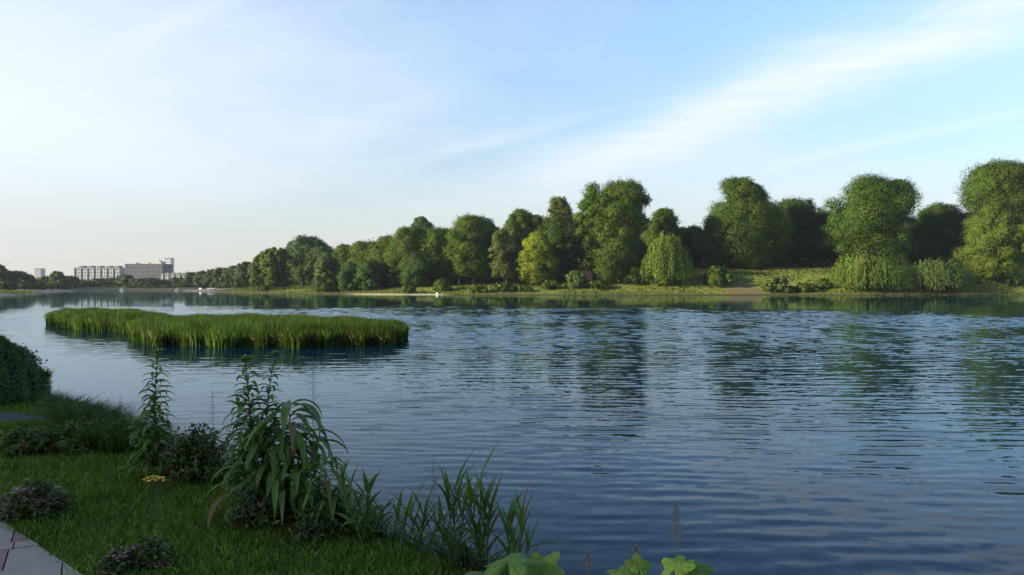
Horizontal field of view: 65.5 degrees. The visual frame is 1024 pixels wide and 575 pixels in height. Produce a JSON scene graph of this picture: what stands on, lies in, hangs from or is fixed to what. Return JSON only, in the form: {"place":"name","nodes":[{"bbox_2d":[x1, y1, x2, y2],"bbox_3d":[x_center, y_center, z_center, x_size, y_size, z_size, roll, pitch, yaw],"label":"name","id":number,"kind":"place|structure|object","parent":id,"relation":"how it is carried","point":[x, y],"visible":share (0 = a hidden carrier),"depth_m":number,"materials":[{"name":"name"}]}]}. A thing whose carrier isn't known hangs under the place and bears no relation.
{"place":"outdoors","nodes":[
{"label":"outdoors","id":0,"kind":"place"},
{"bbox_2d":[0,411,45,421],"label":"gravel path","id":1,"kind":"structure","parent":0,"point":[4,416],"depth_m":9.88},
{"bbox_2d":[0,519,81,574],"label":"paved path","id":2,"kind":"structure","parent":0,"point":[20,560],"depth_m":4.76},
{"bbox_2d":[26,387,510,574],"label":"edge grass","id":3,"kind":"structure","parent":0,"point":[442,556],"depth_m":5.27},
{"bbox_2d":[0,291,1023,574],"bbox_3d":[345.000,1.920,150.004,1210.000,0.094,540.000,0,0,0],"label":"water","id":4,"kind":"structure","parent":0,"point":[816,433],"depth_m":14.30,"materials":[{"name":"liquid"}]},
{"bbox_2d":[41,307,169,332],"bbox_3d":[-21.649,1.634,42.827,5.122,1.090,16.379,0,0,-44],"label":"reed bed","id":5,"kind":"object","parent":4,"relation":"in","point":[97,319],"visible":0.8,"depth_m":39.63,"materials":[{"name":"green plant"}]},
{"bbox_2d":[124,312,409,348],"bbox_3d":[-10.654,1.685,34.398,10.493,1.020,16.199,0,0,-34],"label":"reed bed","id":6,"kind":"object","parent":4,"relation":"in","point":[257,330],"visible":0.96,"depth_m":29.04,"materials":[{"name":"green plant"}]},
{"bbox_2d":[0,267,1023,574],"bbox_3d":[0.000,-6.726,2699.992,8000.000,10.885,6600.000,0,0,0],"label":"ground","id":7,"kind":"structure","parent":0,"point":[742,287],"depth_m":198.80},
{"bbox_2d":[0,281,18,289],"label":"shrub","id":8,"kind":"object","parent":7,"relation":"on","point":[7,285],"visible":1,"depth_m":248.94,"materials":[{"name":"green plant"}]},
{"bbox_2d":[0,262,21,283],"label":"broadleaf tree","id":9,"kind":"object","parent":7,"relation":"on","point":[12,276],"visible":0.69,"depth_m":300.27,"materials":[{"name":"green plant"}]},
{"bbox_2d":[9,270,33,283],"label":"broadleaf tree","id":10,"kind":"object","parent":7,"relation":"on","point":[26,278],"visible":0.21,"depth_m":330.29,"materials":[{"name":"green plant"}]},
{"bbox_2d":[0,334,53,405],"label":"round bush","id":11,"kind":"object","parent":7,"relation":"on","point":[21,370],"visible":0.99,"depth_m":11.23,"materials":[{"name":"green plant"}]},
{"bbox_2d":[15,283,38,289],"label":"shrub","id":12,"kind":"object","parent":7,"relation":"on","point":[25,285],"visible":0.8,"depth_m":283.59,"materials":[{"name":"green plant"}]},
{"bbox_2d":[0,422,57,456],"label":"flowering shrub","id":13,"kind":"object","parent":7,"relation":"on","point":[17,443],"visible":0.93,"depth_m":7.73,"materials":[{"name":"green plant"}]},
{"bbox_2d":[34,268,44,278],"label":"tower block","id":14,"kind":"structure","parent":7,"relation":"on","point":[39,272],"depth_m":1059.97,"materials":[{"name":"grey concrete"}]},
{"bbox_2d":[0,476,79,524],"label":"flowering shrub","id":15,"kind":"object","parent":7,"relation":"on","point":[34,498],"visible":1,"depth_m":5.58,"materials":[{"name":"green plant"}]},
{"bbox_2d":[31,283,57,289],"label":"shrub","id":16,"kind":"object","parent":7,"relation":"on","point":[44,286],"visible":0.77,"depth_m":309.07,"materials":[{"name":"green plant"}]},
{"bbox_2d":[47,271,71,289],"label":"broadleaf tree","id":17,"kind":"object","parent":7,"relation":"on","point":[58,277],"visible":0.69,"depth_m":349.95,"materials":[{"name":"green plant"}]},
{"bbox_2d":[65,275,82,287],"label":"broadleaf tree","id":18,"kind":"object","parent":7,"relation":"on","point":[75,282],"visible":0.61,"depth_m":370.16,"materials":[{"name":"green plant"}]},
{"bbox_2d":[39,416,110,454],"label":"flowering shrub","id":19,"kind":"object","parent":7,"relation":"on","point":[69,446],"visible":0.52,"depth_m":7.80,"materials":[{"name":"green plant"}]},
{"bbox_2d":[79,278,100,287],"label":"broadleaf tree","id":20,"kind":"object","parent":7,"relation":"on","point":[87,283],"visible":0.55,"depth_m":389.19,"materials":[{"name":"green plant"}]},
{"bbox_2d":[4,393,184,455],"bbox_3d":[-4.585,1.706,8.851,2.068,0.868,3.879,0,0,-38],"label":"wild grass thicket","id":21,"kind":"object","parent":7,"relation":"on","point":[112,441],"visible":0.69,"depth_m":8.34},
{"bbox_2d":[73,266,124,279],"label":"apartment block","id":22,"kind":"structure","parent":7,"relation":"on","point":[85,272],"depth_m":899.97,"materials":[{"name":"white concrete"}]},
{"bbox_2d":[93,544,139,574],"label":"flowering shrub","id":23,"kind":"object","parent":7,"relation":"on","point":[121,560],"visible":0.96,"depth_m":4.53,"materials":[{"name":"green plant"}]},
{"bbox_2d":[105,413,138,435],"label":"flowering shrub","id":24,"kind":"object","parent":7,"relation":"on","point":[120,421],"visible":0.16,"depth_m":8.09,"materials":[{"name":"green plant"}]},
{"bbox_2d":[114,274,134,285],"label":"broadleaf tree","id":25,"kind":"object","parent":7,"relation":"on","point":[120,280],"visible":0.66,"depth_m":421.69,"materials":[{"name":"green plant"}]},
{"bbox_2d":[126,278,150,284],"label":"broadleaf tree","id":26,"kind":"object","parent":7,"relation":"on","point":[138,281],"visible":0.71,"depth_m":417.65,"materials":[{"name":"green plant"}]},
{"bbox_2d":[114,348,180,480],"bbox_3d":[-3.072,1.081,6.831,0.508,1.117,0.511,0,0,20],"label":"leafy stem plant","id":27,"kind":"object","parent":7,"relation":"on","point":[145,453],"visible":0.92,"depth_m":6.77,"materials":[{"name":"green plant"}]},
{"bbox_2d":[125,259,172,278],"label":"office block","id":28,"kind":"structure","parent":7,"relation":"on","point":[157,268],"depth_m":879.97,"materials":[{"name":"grey concrete"}]},
{"bbox_2d":[127,531,177,571],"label":"flowering shrub","id":29,"kind":"object","parent":7,"relation":"on","point":[154,552],"visible":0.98,"depth_m":4.63,"materials":[{"name":"green plant"}]},
{"bbox_2d":[143,277,163,285],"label":"broadleaf tree","id":30,"kind":"object","parent":7,"relation":"on","point":[154,281],"visible":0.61,"depth_m":422.60,"materials":[{"name":"green plant"}]},
{"bbox_2d":[143,475,165,525],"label":"yellow flower","id":31,"kind":"object","parent":7,"relation":"on","point":[154,509],"visible":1,"depth_m":5.41,"materials":[{"name":"green plant"}]},
{"bbox_2d":[162,273,184,279],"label":"terrace building","id":32,"kind":"structure","parent":7,"relation":"on","point":[167,276],"depth_m":819.98,"materials":[{"name":"white concrete"}]},
{"bbox_2d":[179,271,195,283],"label":"broadleaf tree","id":33,"kind":"object","parent":7,"relation":"on","point":[189,277],"visible":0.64,"depth_m":412.35,"materials":[{"name":"green plant"}]},
{"bbox_2d":[138,421,243,486],"bbox_3d":[-2.650,1.390,6.747,0.770,0.546,0.690,0,0,26],"label":"flowering shrub","id":34,"kind":"object","parent":7,"relation":"on","point":[189,456],"visible":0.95,"depth_m":6.64,"materials":[{"name":"green plant"}]},
{"bbox_2d":[192,270,207,287],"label":"broadleaf tree","id":35,"kind":"object","parent":7,"relation":"on","point":[198,280],"visible":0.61,"depth_m":392.54,"materials":[{"name":"green plant"}]},
{"bbox_2d":[202,269,216,287],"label":"broadleaf tree","id":36,"kind":"object","parent":7,"relation":"on","point":[208,280],"visible":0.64,"depth_m":369.92,"materials":[{"name":"green plant"}]},
{"bbox_2d":[210,267,228,287],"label":"broadleaf tree","id":37,"kind":"object","parent":7,"relation":"on","point":[217,273],"visible":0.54,"depth_m":347.77,"materials":[{"name":"green plant"}]},
{"bbox_2d":[219,265,239,287],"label":"broadleaf tree","id":38,"kind":"object","parent":7,"relation":"on","point":[228,274],"visible":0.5,"depth_m":327.90,"materials":[{"name":"green plant"}]},
{"bbox_2d":[231,261,250,287],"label":"broadleaf tree","id":39,"kind":"object","parent":7,"relation":"on","point":[240,279],"visible":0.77,"depth_m":309.62,"materials":[{"name":"green plant"}]},
{"bbox_2d":[0,398,483,574],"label":"lawn grass","id":40,"kind":"structure","parent":7,"relation":"on","point":[79,461],"depth_m":5.30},
{"bbox_2d":[206,350,284,499],"bbox_3d":[-1.882,1.046,5.638,0.515,1.189,0.495,0,0,0],"label":"leafy stem plant","id":41,"kind":"object","parent":7,"relation":"on","point":[251,409],"visible":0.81,"depth_m":5.65,"materials":[{"name":"green plant"}]},
{"bbox_2d":[246,254,265,286],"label":"broadleaf tree","id":42,"kind":"object","parent":7,"relation":"on","point":[254,272],"visible":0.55,"depth_m":287.15,"materials":[{"name":"green plant"}]},
{"bbox_2d":[220,479,292,532],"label":"undergrowth shrub","id":43,"kind":"object","parent":7,"relation":"on","point":[253,509],"visible":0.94,"depth_m":5.34,"materials":[{"name":"green plant"}]},
{"bbox_2d":[258,247,293,288],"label":"broadleaf tree","id":44,"kind":"object","parent":7,"relation":"on","point":[274,268],"visible":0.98,"depth_m":260.23,"materials":[{"name":"green plant"}]},
{"bbox_2d":[207,399,348,528],"bbox_3d":[-1.649,1.276,5.669,0.900,0.938,0.778,0,0,0],"label":"drooping leaf plant","id":45,"kind":"object","parent":7,"relation":"on","point":[283,452],"visible":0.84,"depth_m":5.54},
{"bbox_2d":[293,264,313,285],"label":"broadleaf tree","id":46,"kind":"object","parent":7,"relation":"on","point":[299,275],"visible":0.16,"depth_m":278.34,"materials":[{"name":"green plant"}]},
{"bbox_2d":[283,234,332,284],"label":"broadleaf tree","id":47,"kind":"object","parent":7,"relation":"on","point":[299,247],"visible":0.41,"depth_m":286.95,"materials":[{"name":"green plant"}]},
{"bbox_2d":[297,252,335,280],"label":"broadleaf tree","id":48,"kind":"object","parent":7,"relation":"on","point":[311,260],"visible":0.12,"depth_m":262.19,"materials":[{"name":"green plant"}]},
{"bbox_2d":[275,505,360,547],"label":"undergrowth shrub","id":49,"kind":"object","parent":7,"relation":"on","point":[311,526],"visible":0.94,"depth_m":5.17,"materials":[{"name":"green plant"}]},
{"bbox_2d":[303,245,334,284],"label":"broadleaf tree","id":50,"kind":"object","parent":7,"relation":"on","point":[316,253],"visible":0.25,"depth_m":266.08,"materials":[{"name":"green plant"}]},
{"bbox_2d":[311,255,340,292],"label":"broadleaf tree","id":51,"kind":"object","parent":7,"relation":"on","point":[326,271],"visible":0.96,"depth_m":220.17,"materials":[{"name":"green plant"}]},
{"bbox_2d":[293,453,364,531],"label":"drooping leaf plant","id":52,"kind":"object","parent":7,"relation":"on","point":[332,501],"visible":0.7,"depth_m":5.38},
{"bbox_2d":[333,243,351,283],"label":"broadleaf tree","id":53,"kind":"object","parent":7,"relation":"on","point":[341,253],"visible":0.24,"depth_m":236.81,"materials":[{"name":"green plant"}]},
{"bbox_2d":[336,261,360,290],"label":"broadleaf tree","id":54,"kind":"object","parent":7,"relation":"on","point":[346,276],"visible":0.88,"depth_m":218.19,"materials":[{"name":"green plant"}]},
{"bbox_2d":[345,240,377,285],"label":"broadleaf tree","id":55,"kind":"object","parent":7,"relation":"on","point":[357,248],"visible":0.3,"depth_m":233.07,"materials":[{"name":"green plant"}]},
{"bbox_2d":[336,456,394,544],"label":"reed plant","id":56,"kind":"object","parent":7,"relation":"on","point":[354,522],"visible":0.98,"depth_m":5.11,"materials":[{"name":"green plant"}]},
{"bbox_2d":[353,258,383,289],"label":"broadleaf tree","id":57,"kind":"object","parent":7,"relation":"on","point":[368,275],"visible":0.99,"depth_m":216.13,"materials":[{"name":"green plant"}]},
{"bbox_2d":[360,233,393,260],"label":"broadleaf tree","id":58,"kind":"object","parent":7,"relation":"on","point":[376,249],"visible":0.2,"depth_m":227.78,"materials":[{"name":"green plant"}]},
{"bbox_2d":[377,256,402,287],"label":"broadleaf tree","id":59,"kind":"object","parent":7,"relation":"on","point":[389,274],"visible":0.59,"depth_m":218.61,"materials":[{"name":"green plant"}]},
{"bbox_2d":[382,224,426,286],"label":"broadleaf tree","id":60,"kind":"object","parent":7,"relation":"on","point":[403,241],"visible":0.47,"depth_m":217.73,"materials":[{"name":"green plant"}]},
{"bbox_2d":[400,285,417,292],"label":"shrub","id":61,"kind":"object","parent":7,"relation":"on","point":[408,289],"visible":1,"depth_m":203.16,"materials":[{"name":"green plant"}]},
{"bbox_2d":[382,469,456,557],"bbox_3d":[-0.564,1.399,4.841,0.450,0.561,0.252,0,0,-15],"label":"reed plant","id":62,"kind":"object","parent":7,"relation":"on","point":[409,508],"visible":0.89,"depth_m":4.83,"materials":[{"name":"green plant"}]},
{"bbox_2d":[399,251,443,286],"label":"broadleaf tree","id":63,"kind":"object","parent":7,"relation":"on","point":[419,264],"visible":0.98,"depth_m":214.02,"materials":[{"name":"green plant"}]},
{"bbox_2d":[410,216,434,237],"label":"broadleaf tree","id":64,"kind":"object","parent":7,"relation":"on","point":[422,222],"visible":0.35,"depth_m":247.92,"materials":[{"name":"green plant"}]},
{"bbox_2d":[412,225,464,283],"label":"broadleaf tree","id":65,"kind":"object","parent":7,"relation":"on","point":[434,243],"visible":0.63,"depth_m":218.24,"materials":[{"name":"green plant"}]},
{"bbox_2d":[432,278,452,290],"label":"shrub","id":66,"kind":"object","parent":7,"relation":"on","point":[440,284],"visible":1,"depth_m":205.78,"materials":[{"name":"green plant"}]},
{"bbox_2d":[411,449,490,566],"bbox_3d":[-0.355,1.338,4.767,0.505,0.766,0.379,0,0,0],"label":"reed plant","id":67,"kind":"object","parent":7,"relation":"on","point":[453,514],"visible":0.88,"depth_m":4.75,"materials":[{"name":"green plant"}]},
{"bbox_2d":[440,212,498,284],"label":"broadleaf tree","id":68,"kind":"object","parent":7,"relation":"on","point":[471,258],"visible":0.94,"depth_m":214.74,"materials":[{"name":"green plant"}]},
{"bbox_2d":[438,470,517,572],"bbox_3d":[-0.189,1.434,4.674,0.497,0.766,0.277,0,0,12],"label":"reed plant","id":69,"kind":"object","parent":7,"relation":"on","point":[477,531],"visible":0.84,"depth_m":4.68,"materials":[{"name":"green plant"}]},
{"bbox_2d":[470,285,492,292],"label":"shrub","id":70,"kind":"object","parent":7,"relation":"on","point":[480,288],"visible":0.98,"depth_m":200.96,"materials":[{"name":"green plant"}]},
{"bbox_2d":[493,282,517,291],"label":"shrub","id":71,"kind":"object","parent":7,"relation":"on","point":[503,286],"visible":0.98,"depth_m":201.61,"materials":[{"name":"green plant"}]},
{"bbox_2d":[488,227,523,282],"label":"broadleaf tree","id":72,"kind":"object","parent":7,"relation":"on","point":[506,247],"visible":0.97,"depth_m":211.46,"materials":[{"name":"green plant"}]},
{"bbox_2d":[474,480,541,574],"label":"reed plant","id":73,"kind":"object","parent":7,"relation":"on","point":[509,519],"visible":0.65,"depth_m":4.60,"materials":[{"name":"green plant"}]},
{"bbox_2d":[0,265,1023,293],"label":"bank herbage","id":74,"kind":"object","parent":7,"relation":"on","point":[300,287],"visible":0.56,"depth_m":209.66,"materials":[{"name":"green plant"}]},
{"bbox_2d":[465,551,564,574],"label":"broad leaf plant","id":75,"kind":"object","parent":7,"relation":"on","point":[517,563],"visible":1,"depth_m":3.02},
{"bbox_2d":[503,207,539,280],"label":"broadleaf tree","id":76,"kind":"object","parent":7,"relation":"on","point":[522,222],"visible":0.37,"depth_m":227.45,"materials":[{"name":"green plant"}]},
{"bbox_2d":[514,230,560,285],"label":"broadleaf tree","id":77,"kind":"object","parent":7,"relation":"on","point":[536,254],"visible":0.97,"depth_m":208.85,"materials":[{"name":"green plant"}]},
{"bbox_2d":[539,279,559,288],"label":"shrub","id":78,"kind":"object","parent":7,"relation":"on","point":[550,284],"visible":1,"depth_m":203.98,"materials":[{"name":"green plant"}]},
{"bbox_2d":[541,195,574,280],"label":"broadleaf tree","id":79,"kind":"object","parent":7,"relation":"on","point":[560,205],"visible":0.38,"depth_m":234.45,"materials":[{"name":"green plant"}]},
{"bbox_2d":[534,213,593,280],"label":"broadleaf tree","id":80,"kind":"object","parent":7,"relation":"on","point":[560,232],"visible":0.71,"depth_m":222.72,"materials":[{"name":"green plant"}]},
{"bbox_2d":[563,270,590,287],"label":"shrub","id":81,"kind":"object","parent":7,"relation":"on","point":[574,279],"visible":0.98,"depth_m":203.24,"materials":[{"name":"green plant"}]},
{"bbox_2d":[574,216,598,270],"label":"broadleaf tree","id":82,"kind":"object","parent":7,"relation":"on","point":[585,261],"visible":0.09,"depth_m":260.23,"materials":[{"name":"green plant"}]},
{"bbox_2d":[583,551,594,574],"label":"seed stalk","id":83,"kind":"object","parent":7,"relation":"on","point":[587,562],"visible":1,"depth_m":3.75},
{"bbox_2d":[590,279,613,288],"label":"shrub","id":84,"kind":"object","parent":7,"relation":"on","point":[597,284],"visible":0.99,"depth_m":202.14,"materials":[{"name":"green plant"}]},
{"bbox_2d":[571,175,651,283],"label":"broadleaf tree","id":85,"kind":"object","parent":7,"relation":"on","point":[611,212],"visible":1,"depth_m":208.99,"materials":[{"name":"green plant"}]},
{"bbox_2d":[617,274,646,283],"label":"shrub","id":86,"kind":"object","parent":7,"relation":"on","point":[634,279],"visible":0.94,"depth_m":206.76,"materials":[{"name":"green plant"}]},
{"bbox_2d":[627,215,651,264],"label":"broadleaf tree","id":87,"kind":"object","parent":7,"relation":"on","point":[641,245],"visible":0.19,"depth_m":270.38,"materials":[{"name":"green plant"}]},
{"bbox_2d":[606,553,713,574],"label":"broad leaf plant","id":88,"kind":"object","parent":7,"relation":"on","point":[636,564],"visible":1,"depth_m":3.04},
{"bbox_2d":[669,502,682,555],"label":"seed stalk","id":89,"kind":"object","parent":88,"relation":"attached to","point":[676,515],"visible":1,"depth_m":3.75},
{"bbox_2d":[639,207,688,267],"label":"broadleaf tree","id":90,"kind":"object","parent":7,"relation":"on","point":[664,220],"visible":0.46,"depth_m":230.14,"materials":[{"name":"green plant"}]},
{"bbox_2d":[638,230,695,285],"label":"willow tree","id":91,"kind":"object","parent":7,"relation":"on","point":[667,250],"visible":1,"depth_m":201.58,"materials":[{"name":"green plant"}]},
{"bbox_2d":[679,225,703,268],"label":"broadleaf tree","id":92,"kind":"object","parent":7,"relation":"on","point":[690,246],"visible":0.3,"depth_m":237.44,"materials":[{"name":"green plant"}]},
{"bbox_2d":[698,265,733,284],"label":"shrub","id":93,"kind":"object","parent":7,"relation":"on","point":[714,275],"visible":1,"depth_m":200.99,"materials":[{"name":"green plant"}]},
{"bbox_2d":[460,251,1021,281],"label":"undergrowth","id":94,"kind":"object","parent":7,"relation":"on","point":[819,261],"visible":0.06,"depth_m":232.85,"materials":[{"name":"green plant"}]},
{"bbox_2d":[686,175,798,269],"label":"broadleaf tree","id":95,"kind":"object","parent":7,"relation":"on","point":[746,224],"visible":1,"depth_m":220.16,"materials":[{"name":"green plant"}]},
{"bbox_2d":[758,276,794,292],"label":"shrub","id":96,"kind":"object","parent":7,"relation":"on","point":[776,284],"visible":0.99,"depth_m":198.07,"materials":[{"name":"green plant"}]},
{"bbox_2d":[770,194,828,263],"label":"broadleaf tree","id":97,"kind":"object","parent":7,"relation":"on","point":[801,213],"visible":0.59,"depth_m":236.44,"materials":[{"name":"green plant"}]},
{"bbox_2d":[795,282,818,291],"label":"shrub","id":98,"kind":"object","parent":7,"relation":"on","point":[805,287],"visible":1,"depth_m":198.05,"materials":[{"name":"green plant"}]},
{"bbox_2d":[814,278,831,288],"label":"shrub","id":99,"kind":"object","parent":7,"relation":"on","point":[820,283],"visible":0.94,"depth_m":199.72,"materials":[{"name":"green plant"}]},
{"bbox_2d":[816,171,924,262],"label":"broadleaf tree","id":100,"kind":"object","parent":7,"relation":"on","point":[879,208],"visible":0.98,"depth_m":221.70,"materials":[{"name":"green plant"}]},
{"bbox_2d":[825,249,915,289],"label":"willow tree","id":101,"kind":"object","parent":7,"relation":"on","point":[871,273],"visible":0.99,"depth_m":194.26,"materials":[{"name":"green plant"}]},
{"bbox_2d":[888,215,935,267],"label":"broadleaf tree","id":102,"kind":"object","parent":7,"relation":"on","point":[922,246],"visible":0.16,"depth_m":231.28,"materials":[{"name":"green plant"}]},
{"bbox_2d":[896,256,978,291],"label":"willow tree","id":103,"kind":"object","parent":7,"relation":"on","point":[942,277],"visible":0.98,"depth_m":194.26,"materials":[{"name":"green plant"}]},
{"bbox_2d":[914,201,968,262],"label":"broadleaf tree","id":104,"kind":"object","parent":7,"relation":"on","point":[943,221],"visible":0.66,"depth_m":238.67,"materials":[{"name":"green plant"}]},
{"bbox_2d":[950,200,1023,280],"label":"broadleaf tree","id":105,"kind":"object","parent":7,"relation":"on","point":[990,249],"visible":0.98,"depth_m":202.89,"materials":[{"name":"green plant"}]},
{"bbox_2d":[954,155,1023,224],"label":"broadleaf tree","id":106,"kind":"object","parent":7,"relation":"on","point":[995,181],"visible":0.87,"depth_m":228.05,"materials":[{"name":"green plant"}]},
{"bbox_2d":[1001,278,1023,285],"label":"shrub","id":107,"kind":"object","parent":7,"relation":"on","point":[1015,281],"visible":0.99,"depth_m":202.22,"materials":[{"name":"green plant"}]},
{"bbox_2d":[0,0,1023,275],"label":"sky","id":108,"kind":"structure","parent":0,"point":[200,134],"materials":[{"name":"blue"}]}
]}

